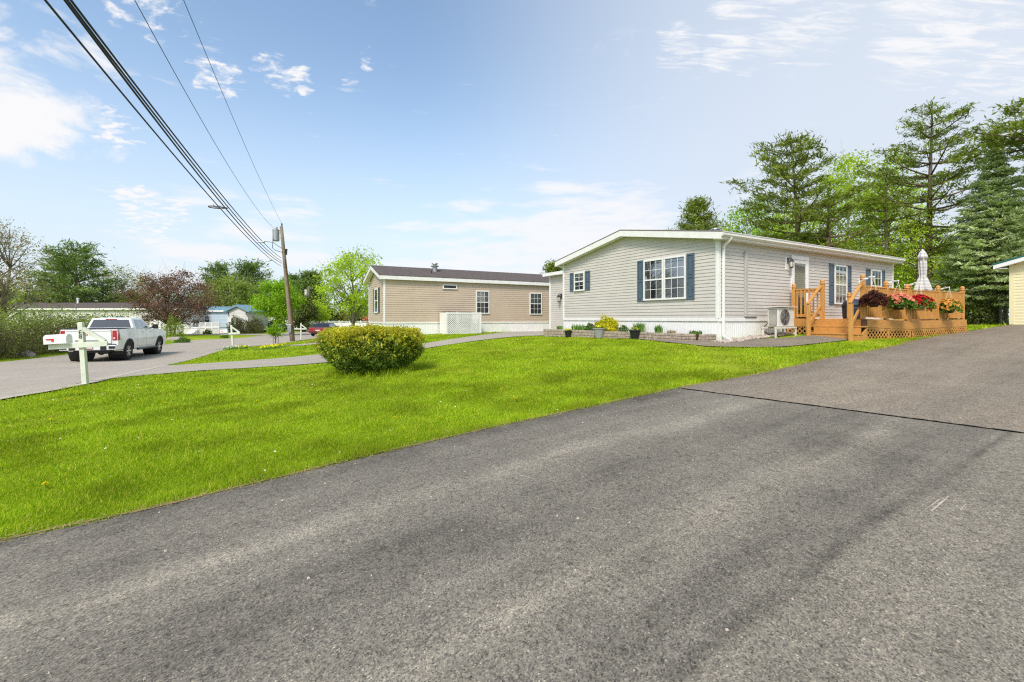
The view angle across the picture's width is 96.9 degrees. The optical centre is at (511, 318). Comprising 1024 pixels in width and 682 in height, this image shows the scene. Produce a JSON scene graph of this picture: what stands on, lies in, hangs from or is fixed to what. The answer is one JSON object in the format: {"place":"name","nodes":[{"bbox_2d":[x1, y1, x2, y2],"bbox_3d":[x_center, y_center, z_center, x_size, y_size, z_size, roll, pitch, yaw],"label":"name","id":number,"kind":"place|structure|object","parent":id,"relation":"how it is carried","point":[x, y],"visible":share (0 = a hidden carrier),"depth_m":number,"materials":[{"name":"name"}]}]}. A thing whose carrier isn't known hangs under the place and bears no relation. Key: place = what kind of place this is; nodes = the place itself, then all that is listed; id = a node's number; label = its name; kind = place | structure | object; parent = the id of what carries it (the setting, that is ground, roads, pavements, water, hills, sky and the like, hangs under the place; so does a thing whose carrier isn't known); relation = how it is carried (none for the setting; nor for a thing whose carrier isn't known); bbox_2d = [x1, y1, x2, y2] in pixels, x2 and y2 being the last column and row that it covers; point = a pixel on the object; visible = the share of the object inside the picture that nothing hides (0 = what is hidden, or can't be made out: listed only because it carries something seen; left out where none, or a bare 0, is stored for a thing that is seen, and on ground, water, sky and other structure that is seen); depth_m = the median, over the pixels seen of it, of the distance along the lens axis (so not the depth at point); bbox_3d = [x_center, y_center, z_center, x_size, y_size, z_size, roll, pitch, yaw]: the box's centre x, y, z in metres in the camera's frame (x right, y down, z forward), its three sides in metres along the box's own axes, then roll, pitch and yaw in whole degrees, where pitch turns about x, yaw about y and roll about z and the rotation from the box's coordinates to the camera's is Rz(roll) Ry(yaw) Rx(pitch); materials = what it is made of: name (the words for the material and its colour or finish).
{"place":"outdoors","nodes":[
{"label":"outdoors","id":0,"kind":"place"},
{"bbox_2d":[0,331,317,396],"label":"road","id":1,"kind":"structure","parent":0,"point":[17,377],"depth_m":18.17,"materials":[{"name":"grey asphalt"}]},
{"bbox_2d":[59,318,165,360],"bbox_3d":[-18.841,0.944,21.750,2.435,1.960,5.934,0,0,-21],"label":"pickup truck","id":2,"kind":"object","parent":1,"relation":"on","point":[124,337],"visible":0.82,"depth_m":20.63,"materials":[{"name":"white paint"}]},
{"bbox_2d":[309,323,338,335],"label":"parked car","id":3,"kind":"object","parent":1,"relation":"on","point":[316,328],"visible":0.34,"depth_m":47.56,"materials":[{"name":"red paint"}]},
{"bbox_2d":[78,331,543,382],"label":"house driveway","id":4,"kind":"structure","parent":0,"point":[306,359],"depth_m":15.20,"materials":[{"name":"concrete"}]},
{"bbox_2d":[323,363,415,379],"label":"long grass","id":5,"kind":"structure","parent":0,"point":[336,372],"depth_m":9.91,"materials":[{"name":"green plant"}]},
{"bbox_2d":[0,321,1022,541],"bbox_3d":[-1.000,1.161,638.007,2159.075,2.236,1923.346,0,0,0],"label":"ground","id":6,"kind":"structure","parent":0,"point":[205,337],"depth_m":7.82,"materials":[{"name":"plant"}]},
{"bbox_2d":[0,280,41,310],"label":"budding tree","id":7,"kind":"object","parent":6,"relation":"on","point":[12,301],"visible":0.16,"depth_m":65.85,"materials":[{"name":"green plant"}]},
{"bbox_2d":[0,269,53,301],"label":"budding tree","id":8,"kind":"object","parent":6,"relation":"on","point":[25,287],"visible":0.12,"depth_m":67.95,"materials":[{"name":"green plant"}]},
{"bbox_2d":[0,217,65,324],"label":"budding tree","id":9,"kind":"object","parent":6,"relation":"on","point":[5,290],"visible":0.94,"depth_m":36.57,"materials":[{"name":"grey plant"}]},
{"bbox_2d":[19,257,90,301],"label":"pine tree","id":10,"kind":"object","parent":6,"relation":"on","point":[41,266],"visible":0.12,"depth_m":68.79,"materials":[{"name":"green plant"}]},
{"bbox_2d":[0,300,131,359],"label":"overgrown hedge","id":11,"kind":"object","parent":6,"relation":"on","point":[27,333],"visible":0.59,"depth_m":22.82,"materials":[{"name":"green plant"}]},
{"bbox_2d":[11,238,129,303],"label":"pine tree","id":12,"kind":"object","parent":6,"relation":"on","point":[75,259],"visible":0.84,"depth_m":64.95,"materials":[{"name":"green plant"}]},
{"bbox_2d":[43,322,107,384],"bbox_3d":[-9.472,0.882,9.912,1.100,1.585,0.230,-4,1,-14],"label":"mailbox post","id":13,"kind":"object","parent":6,"relation":"on","point":[57,341],"visible":0.98,"depth_m":9.94,"materials":[{"name":"white paint"}]},
{"bbox_2d":[0,365,165,398],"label":"gravel shoulder","id":14,"kind":"object","parent":6,"relation":"on","point":[107,377],"visible":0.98,"depth_m":10.37},
{"bbox_2d":[29,292,136,302],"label":"cedar hedge","id":15,"kind":"object","parent":6,"relation":"on","point":[106,299],"visible":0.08,"depth_m":66.64,"materials":[{"name":"green plant"}]},
{"bbox_2d":[84,266,125,300],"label":"budding tree","id":16,"kind":"object","parent":6,"relation":"on","point":[105,279],"visible":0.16,"depth_m":75.22,"materials":[{"name":"green plant"}]},
{"bbox_2d":[6,298,206,333],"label":"mobile home","id":17,"kind":"object","parent":6,"relation":"on","point":[82,308],"visible":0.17,"depth_m":60.00,"materials":[{"name":"beige plastic"}]},
{"bbox_2d":[96,257,140,302],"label":"budding tree","id":18,"kind":"object","parent":6,"relation":"on","point":[124,273],"visible":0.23,"depth_m":72.31,"materials":[{"name":"grey plant"}]},
{"bbox_2d":[113,283,154,302],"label":"budding tree","id":19,"kind":"object","parent":6,"relation":"on","point":[121,301],"visible":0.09,"depth_m":69.36,"materials":[{"name":"green plant"}]},
{"bbox_2d":[121,266,158,302],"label":"budding tree","id":20,"kind":"object","parent":6,"relation":"on","point":[139,283],"visible":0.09,"depth_m":71.34,"materials":[{"name":"green plant"}]},
{"bbox_2d":[111,262,227,335],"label":"plum tree","id":21,"kind":"object","parent":6,"relation":"on","point":[163,314],"visible":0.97,"depth_m":50.97,"materials":[{"name":"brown plant"}]},
{"bbox_2d":[161,313,184,336],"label":"roadside shrub","id":22,"kind":"object","parent":6,"relation":"on","point":[172,333],"visible":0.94,"depth_m":46.84,"materials":[{"name":"green plant"}]},
{"bbox_2d":[182,322,227,333],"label":"porch","id":23,"kind":"object","parent":6,"relation":"on","point":[215,328],"visible":0.74,"depth_m":60.01,"materials":[{"name":"white plastic"}]},
{"bbox_2d":[190,258,240,302],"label":"pine tree","id":24,"kind":"object","parent":6,"relation":"on","point":[218,266],"visible":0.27,"depth_m":88.83,"materials":[{"name":"green plant"}]},
{"bbox_2d":[193,270,258,305],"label":"willow tree","id":25,"kind":"object","parent":6,"relation":"on","point":[238,287],"visible":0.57,"depth_m":70.70,"materials":[{"name":"green plant"}]},
{"bbox_2d":[220,325,239,344],"bbox_3d":[-17.454,1.256,28.156,1.100,1.665,0.230,-4,1,-10],"label":"mailbox post","id":26,"kind":"object","parent":6,"relation":"on","point":[224,332],"visible":0.89,"depth_m":28.18,"materials":[{"name":"white paint"}]},
{"bbox_2d":[202,304,267,331],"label":"blue house","id":27,"kind":"structure","parent":6,"relation":"on","point":[223,315],"depth_m":63.98,"materials":[{"name":"plastic"}]},
{"bbox_2d":[226,319,262,333],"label":"foundation shrub","id":28,"kind":"object","parent":6,"relation":"on","point":[244,329],"visible":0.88,"depth_m":59.48,"materials":[{"name":"green plant"}]},
{"bbox_2d":[222,256,274,304],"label":"pine tree","id":29,"kind":"object","parent":6,"relation":"on","point":[247,269],"visible":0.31,"depth_m":87.24,"materials":[{"name":"green plant"}]},
{"bbox_2d":[247,314,264,332],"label":"foundation shrub","id":30,"kind":"object","parent":6,"relation":"on","point":[260,323],"visible":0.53,"depth_m":61.32,"materials":[{"name":"green plant"}]},
{"bbox_2d":[252,342,291,350],"bbox_3d":[-12.297,1.470,23.511,2.153,0.470,2.130,0,0,42],"label":"flower patch","id":31,"kind":"object","parent":6,"relation":"on","point":[273,346],"visible":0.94,"depth_m":23.23,"materials":[{"name":"yellow plant"}]},
{"bbox_2d":[264,319,286,343],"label":"sapling","id":32,"kind":"object","parent":6,"relation":"on","point":[273,330],"visible":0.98,"depth_m":26.14,"materials":[{"name":"green plant"}]},
{"bbox_2d":[243,277,308,327],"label":"maple tree","id":33,"kind":"object","parent":6,"relation":"on","point":[274,301],"visible":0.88,"depth_m":51.01,"materials":[{"name":"green plant"}]},
{"bbox_2d":[257,223,294,340],"bbox_3d":[-19.110,-2.830,36.894,2.816,9.832,0.809,0,0,-9],"label":"utility pole","id":34,"kind":"object","parent":6,"relation":"on","point":[276,233],"visible":0.91,"depth_m":36.87,"materials":[{"name":"brown wood"}]},
{"bbox_2d":[44,0,280,265],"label":"communication cable","id":35,"kind":"object","parent":34,"relation":"attached to","point":[82,45],"visible":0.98,"depth_m":7.81,"materials":[{"name":"rubber"}]},
{"bbox_2d":[63,0,280,262],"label":"communication cable","id":36,"kind":"object","parent":34,"relation":"attached to","point":[103,51],"visible":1,"depth_m":8.24,"materials":[{"name":"rubber"}]},
{"bbox_2d":[67,0,280,260],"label":"communication cable","id":37,"kind":"object","parent":34,"relation":"attached to","point":[110,56],"visible":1,"depth_m":8.66,"materials":[{"name":"rubber"}]},
{"bbox_2d":[70,0,280,257],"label":"communication cable","id":38,"kind":"object","parent":34,"relation":"attached to","point":[102,41],"visible":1,"depth_m":8.58,"materials":[{"name":"rubber"}]},
{"bbox_2d":[134,0,266,220],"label":"power cable","id":39,"kind":"object","parent":34,"relation":"attached to","point":[186,93],"visible":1,"depth_m":12.91,"materials":[{"name":"metal"}]},
{"bbox_2d":[183,0,278,217],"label":"power cable","id":40,"kind":"object","parent":34,"relation":"attached to","point":[223,95],"visible":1,"depth_m":14.83,"materials":[{"name":"rubber"}]},
{"bbox_2d":[280,271,301,299],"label":"pine tree","id":41,"kind":"object","parent":6,"relation":"on","point":[292,277],"visible":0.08,"depth_m":108.93,"materials":[{"name":"green plant"}]},
{"bbox_2d":[292,293,325,331],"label":"cedar tree","id":42,"kind":"object","parent":6,"relation":"on","point":[303,316],"visible":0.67,"depth_m":67.40,"materials":[{"name":"green plant"}]},
{"bbox_2d":[283,268,335,322],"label":"pine tree","id":43,"kind":"object","parent":6,"relation":"on","point":[305,281],"visible":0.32,"depth_m":103.61,"materials":[{"name":"green plant"}]},
{"bbox_2d":[310,298,335,323],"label":"maple tree","id":44,"kind":"object","parent":6,"relation":"on","point":[327,316],"visible":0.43,"depth_m":71.58,"materials":[{"name":"green plant"}]},
{"bbox_2d":[315,320,367,326],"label":"vinyl fence","id":45,"kind":"object","parent":6,"relation":"on","point":[346,324],"visible":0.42,"depth_m":97.63,"materials":[{"name":"white plastic"}]},
{"bbox_2d":[309,245,381,325],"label":"maple tree","id":46,"kind":"object","parent":6,"relation":"on","point":[353,298],"visible":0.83,"depth_m":37.24,"materials":[{"name":"green plant"}]},
{"bbox_2d":[311,323,429,376],"bbox_3d":[-3.204,0.713,10.418,2.626,1.255,2.268,0,0,-8],"label":"trimmed bush","id":47,"kind":"object","parent":6,"relation":"on","point":[362,349],"visible":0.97,"depth_m":9.82,"materials":[{"name":"green plant"}]},
{"bbox_2d":[363,263,548,333],"bbox_3d":[-2.228,-0.810,27.709,12.500,4.620,4.200,0,0,-29],"label":"mobile home","id":48,"kind":"object","parent":6,"relation":"on","point":[422,299],"visible":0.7,"depth_m":25.37,"materials":[{"name":"beige plastic"}]},
{"bbox_2d":[374,288,377,312],"bbox_3d":[-7.393,-0.950,24.677,0.074,1.340,0.920,0,0,-29],"label":"window","id":49,"kind":"structure","parent":48,"relation":"in","point":[375,290],"depth_m":24.66,"materials":[{"name":"clear glass"}]},
{"bbox_2d":[476,290,489,313],"bbox_3d":[-1.667,-0.912,25.810,0.850,1.315,0.074,0,0,-28],"label":"window","id":50,"kind":"structure","parent":48,"relation":"in","point":[482,297],"depth_m":25.82,"materials":[{"name":"clear glass"}]},
{"bbox_2d":[529,293,541,314],"bbox_3d":[1.447,-0.880,27.500,0.880,1.314,0.074,0,0,-29],"label":"window","id":51,"kind":"structure","parent":48,"relation":"in","point":[535,302],"depth_m":27.51,"materials":[{"name":"clear glass"}]},
{"bbox_2d":[440,312,480,333],"bbox_3d":[-2.783,0.313,24.488,2.010,1.270,1.030,0,0,-29],"label":"bin enclosure","id":52,"kind":"object","parent":6,"relation":"on","point":[474,318],"visible":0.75,"depth_m":24.06,"materials":[{"name":"white plastic"}]},
{"bbox_2d":[541,259,562,273],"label":"pine tree","id":53,"kind":"object","parent":6,"relation":"on","point":[550,267],"visible":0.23,"depth_m":47.45,"materials":[{"name":"green plant"}]},
{"bbox_2d":[592,324,605,337],"bbox_3d":[3.075,0.451,16.025,0.466,0.471,0.510,0,0,0],"label":"planter pot","id":54,"kind":"object","parent":6,"relation":"on","point":[598,330],"visible":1,"depth_m":15.88,"materials":[{"name":"grey plastic"}]},
{"bbox_2d":[543,329,715,340],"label":"retaining wall","id":55,"kind":"structure","parent":6,"relation":"on","point":[624,335],"depth_m":14.46,"materials":[{"name":"grey stone"}]},
{"bbox_2d":[592,314,618,330],"bbox_3d":[3.412,0.174,16.512,0.972,0.662,0.948,0,0,39],"label":"golden shrub","id":56,"kind":"object","parent":55,"relation":"on","point":[608,323],"visible":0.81,"depth_m":16.29,"materials":[{"name":"yellow plant"}]},
{"bbox_2d":[628,326,642,338],"bbox_3d":[3.945,0.438,14.530,0.395,0.439,0.413,0,0,-35],"label":"planter pot","id":57,"kind":"object","parent":6,"relation":"on","point":[634,332],"visible":0.99,"depth_m":14.42,"materials":[{"name":"black plastic"}]},
{"bbox_2d":[666,195,734,229],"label":"pine tree","id":58,"kind":"object","parent":6,"relation":"on","point":[697,208],"visible":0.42,"depth_m":43.40,"materials":[{"name":"green plant"}]},
{"bbox_2d":[542,228,905,340],"bbox_3d":[7.994,-1.160,20.301,11.620,4.600,11.766,0,0,-30],"label":"mobile home","id":59,"kind":"object","parent":6,"relation":"on","point":[722,284],"visible":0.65,"depth_m":14.83,"materials":[{"name":"grey plastic"}]},
{"bbox_2d":[573,271,584,290],"bbox_3d":[2.713,-1.480,18.294,0.074,0.760,0.680,0,0,-30],"label":"window","id":60,"kind":"structure","parent":59,"relation":"in","point":[579,277],"depth_m":18.27,"materials":[{"name":"clear glass"}]},
{"bbox_2d":[643,258,662,300],"bbox_3d":[4.654,-1.267,14.931,0.074,1.355,0.865,0,0,-30],"label":"window","id":61,"kind":"structure","parent":59,"relation":"in","point":[652,268],"depth_m":14.94,"materials":[{"name":"clear glass"}]},
{"bbox_2d":[663,254,685,299],"bbox_3d":[5.087,-1.267,14.182,0.074,1.355,0.865,0,0,-30],"label":"window","id":62,"kind":"structure","parent":59,"relation":"in","point":[674,267],"depth_m":14.18,"materials":[{"name":"white glass"}]},
{"bbox_2d":[790,255,808,317],"bbox_3d":[9.489,-1.010,14.952,1.020,2.060,0.065,0,0,-30],"label":"door","id":63,"kind":"structure","parent":59,"relation":"in","point":[794,274],"depth_m":14.95,"materials":[{"name":"white plastic"}]},
{"bbox_2d":[834,265,847,303],"bbox_3d":[11.808,-1.200,16.286,0.890,1.400,0.074,0,0,-30],"label":"window","id":64,"kind":"structure","parent":59,"relation":"in","point":[840,271],"depth_m":16.27,"materials":[{"name":"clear glass"}]},
{"bbox_2d":[871,269,881,286],"bbox_3d":[14.176,-1.250,17.654,0.880,1.260,0.074,0,0,-30],"label":"window","id":65,"kind":"structure","parent":59,"relation":"in","point":[877,273],"depth_m":17.65,"materials":[{"name":"clear glass"}]},
{"bbox_2d":[604,335,847,346],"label":"footpath","id":66,"kind":"structure","parent":6,"relation":"on","point":[790,341],"depth_m":12.21,"materials":[{"name":"concrete"}]},
{"bbox_2d":[712,332,794,342],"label":"river stones","id":67,"kind":"object","parent":66,"relation":"on","point":[749,337],"visible":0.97,"depth_m":13.04,"materials":[{"name":"grey stone"}]},
{"bbox_2d":[712,193,800,239],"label":"maple tree","id":68,"kind":"object","parent":6,"relation":"on","point":[738,230],"visible":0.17,"depth_m":33.76,"materials":[{"name":"green plant"}]},
{"bbox_2d":[762,306,796,337],"bbox_3d":[7.925,0.130,13.481,1.120,0.951,0.512,0,0,-30],"label":"heat pump","id":69,"kind":"object","parent":6,"relation":"on","point":[781,317],"visible":0.99,"depth_m":13.30,"materials":[{"name":"beige metal"}]},
{"bbox_2d":[744,205,844,245],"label":"maple tree","id":70,"kind":"object","parent":6,"relation":"on","point":[811,227],"visible":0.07,"depth_m":32.57,"materials":[{"name":"green plant"}]},
{"bbox_2d":[720,129,878,244],"bbox_3d":[16.154,-5.042,25.700,7.084,11.631,6.784,0,0,-23],"label":"pine tree","id":71,"kind":"object","parent":6,"relation":"on","point":[802,157],"visible":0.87,"depth_m":25.27,"materials":[{"name":"green plant"}]},
{"bbox_2d":[789,187,898,253],"bbox_3d":[17.918,-3.183,25.237,6.052,7.852,5.271,0,0,0],"label":"pine tree","id":72,"kind":"object","parent":6,"relation":"on","point":[828,231],"visible":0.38,"depth_m":24.53,"materials":[{"name":"green plant"}]},
{"bbox_2d":[805,143,905,256],"bbox_3d":[23.120,-5.997,30.852,7.230,13.425,5.979,0,0,0],"label":"birch tree","id":73,"kind":"object","parent":6,"relation":"on","point":[843,185],"visible":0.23,"depth_m":30.44,"materials":[{"name":"green plant"}]},
{"bbox_2d":[814,228,908,280],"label":"understorey tree","id":74,"kind":"object","parent":6,"relation":"on","point":[857,247],"visible":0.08,"depth_m":23.81,"materials":[{"name":"green plant"}]},
{"bbox_2d":[787,274,966,340],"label":"deck","id":75,"kind":"structure","parent":6,"relation":"on","point":[851,327],"depth_m":13.48,"materials":[{"name":"brown wood"}]},
{"bbox_2d":[841,299,859,318],"bbox_3d":[11.498,-0.310,15.271,0.640,0.680,0.661,0,0,-30],"label":"barbecue","id":76,"kind":"object","parent":75,"relation":"on","point":[844,307],"visible":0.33,"depth_m":15.19,"materials":[{"name":"black metal"}]},
{"bbox_2d":[913,249,932,319],"bbox_3d":[14.652,-1.205,16.177,0.515,2.530,0.507,0,0,-30],"label":"patio umbrella","id":77,"kind":"object","parent":75,"relation":"on","point":[923,279],"visible":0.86,"depth_m":16.09,"materials":[{"name":"fabric"}]},
{"bbox_2d":[836,146,954,288],"bbox_3d":[28.404,-6.080,34.172,6.905,13.448,7.052,0,0,0],"label":"maple tree","id":78,"kind":"object","parent":6,"relation":"on","point":[912,194],"visible":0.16,"depth_m":33.28,"materials":[{"name":"green plant"}]},
{"bbox_2d":[847,162,960,266],"bbox_3d":[23.077,-4.429,27.353,5.949,10.278,5.340,0,0,36],"label":"pine tree","id":79,"kind":"object","parent":6,"relation":"on","point":[871,217],"visible":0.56,"depth_m":27.18,"materials":[{"name":"green plant"}]},
{"bbox_2d":[871,214,953,290],"bbox_3d":[22.305,-2.552,24.887,4.415,6.349,3.716,0,0,0],"label":"understorey tree","id":80,"kind":"object","parent":6,"relation":"on","point":[915,274],"visible":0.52,"depth_m":24.91,"materials":[{"name":"green plant"}]},
{"bbox_2d":[847,96,1011,283],"bbox_3d":[25.166,-6.137,27.394,8.197,13.621,8.015,0,0,41],"label":"pine tree","id":81,"kind":"object","parent":6,"relation":"on","point":[941,180],"visible":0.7,"depth_m":26.66,"materials":[{"name":"green plant"}]},
{"bbox_2d":[894,244,1002,318],"bbox_3d":[31.689,-1.996,33.171,9.103,6.583,7.900,0,0,0],"label":"woodland tree","id":82,"kind":"object","parent":6,"relation":"on","point":[936,267],"visible":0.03,"depth_m":32.98,"materials":[{"name":"green plant"}]},
{"bbox_2d":[927,237,981,318],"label":"understorey tree","id":83,"kind":"object","parent":6,"relation":"on","point":[945,286],"visible":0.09,"depth_m":26.98,"materials":[{"name":"green plant"}]},
{"bbox_2d":[929,146,1023,322],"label":"spruce tree","id":84,"kind":"object","parent":6,"relation":"on","point":[998,188],"visible":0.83,"depth_m":22.20,"materials":[{"name":"green plant"}]},
{"bbox_2d":[953,285,999,324],"bbox_3d":[22.444,-0.611,22.030,1.699,2.039,1.689,0,0,41],"label":"woodland shrub","id":85,"kind":"object","parent":6,"relation":"on","point":[980,309],"visible":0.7,"depth_m":21.71,"materials":[{"name":"green plant"}]},
{"bbox_2d":[940,96,1023,165],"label":"pine tree","id":86,"kind":"object","parent":6,"relation":"on","point":[1015,139],"visible":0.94,"depth_m":21.75,"materials":[{"name":"green plant"}]},
{"bbox_2d":[982,273,1008,323],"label":"understorey tree","id":87,"kind":"object","parent":6,"relation":"on","point":[1005,315],"visible":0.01,"depth_m":23.28,"materials":[{"name":"green plant"}]},
{"bbox_2d":[971,166,1023,310],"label":"spruce tree","id":88,"kind":"object","parent":6,"relation":"on","point":[1018,223],"visible":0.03,"depth_m":24.60,"materials":[{"name":"green plant"}]},
{"bbox_2d":[992,255,1023,324],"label":"garage","id":89,"kind":"structure","parent":6,"relation":"on","point":[1014,267],"depth_m":17.55,"materials":[{"name":"beige plastic"}]},
{"bbox_2d":[0,388,1023,681],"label":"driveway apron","id":90,"kind":"object","parent":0,"point":[868,562],"visible":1,"depth_m":2.43,"materials":[{"name":"grey asphalt"}]},
{"bbox_2d":[47,389,977,680],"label":"loose grit","id":91,"kind":"object","parent":90,"relation":"on","point":[461,529],"visible":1,"depth_m":2.72,"materials":[{"name":"gravel"}]},
{"bbox_2d":[677,387,1019,431],"bbox_3d":[6.763,1.067,2.017,0.050,0.020,13.008,0,0,-40],"label":"driveway seam","id":92,"kind":"object","parent":90,"relation":"on","point":[871,412],"visible":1,"depth_m":5.05,"materials":[{"name":"black asphalt"}]},
{"bbox_2d":[0,0,1023,313],"label":"sky","id":93,"kind":"structure","parent":0,"point":[509,136],"materials":[{"name":"blue"}]},
{"bbox_2d":[680,324,1023,432],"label":"driveway","id":94,"kind":"structure","parent":0,"point":[974,378],"depth_m":6.97,"materials":[{"name":"grey asphalt"}]},
{"bbox_3d":[9.771,-1.059,12.501,0.063,0.190,0.373,0,0,-30],"label":"plant bracket","id":95,"kind":"object","parent":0,"visible":0},
{"bbox_2d":[858,279,888,307],"bbox_3d":[9.885,-0.665,12.347,0.679,0.839,0.688,0,0,0],"label":"hanging basket","id":96,"kind":"object","parent":95,"relation":"hanging from","point":[873,298],"visible":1,"depth_m":12.24,"materials":[{"name":"black plastic"}]},
{"bbox_3d":[10.907,-0.996,13.051,0.063,0.189,0.373,0,0,-30],"label":"plant bracket","id":97,"kind":"object","parent":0,"visible":0},
{"bbox_2d":[882,282,917,309],"bbox_3d":[11.000,-0.617,12.865,0.892,0.810,0.872,0,0,0],"label":"hanging basket","id":98,"kind":"object","parent":97,"relation":"hanging from","point":[901,301],"visible":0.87,"depth_m":12.74,"materials":[{"name":"pink plastic"}]},
{"bbox_3d":[11.909,-0.982,13.501,0.063,0.189,0.373,0,0,-30],"label":"plant bracket","id":99,"kind":"object","parent":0,"visible":0},
{"bbox_2d":[907,284,937,311],"bbox_3d":[11.972,-0.592,13.359,0.715,0.832,0.709,0,0,0],"label":"hanging basket","id":100,"kind":"object","parent":99,"relation":"hanging from","point":[927,302],"visible":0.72,"depth_m":13.17,"materials":[{"name":"red plant"}]},
{"bbox_3d":[13.950,-0.924,14.701,0.063,0.189,0.373,0,0,-30],"label":"plant bracket","id":101,"kind":"object","parent":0,"visible":0},
{"bbox_2d":[939,289,964,313],"bbox_3d":[14.070,-0.543,14.553,0.730,0.815,0.756,0,0,0],"label":"hanging basket","id":102,"kind":"object","parent":101,"relation":"hanging from","point":[950,305],"visible":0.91,"depth_m":14.38,"materials":[{"name":"orange plastic"}]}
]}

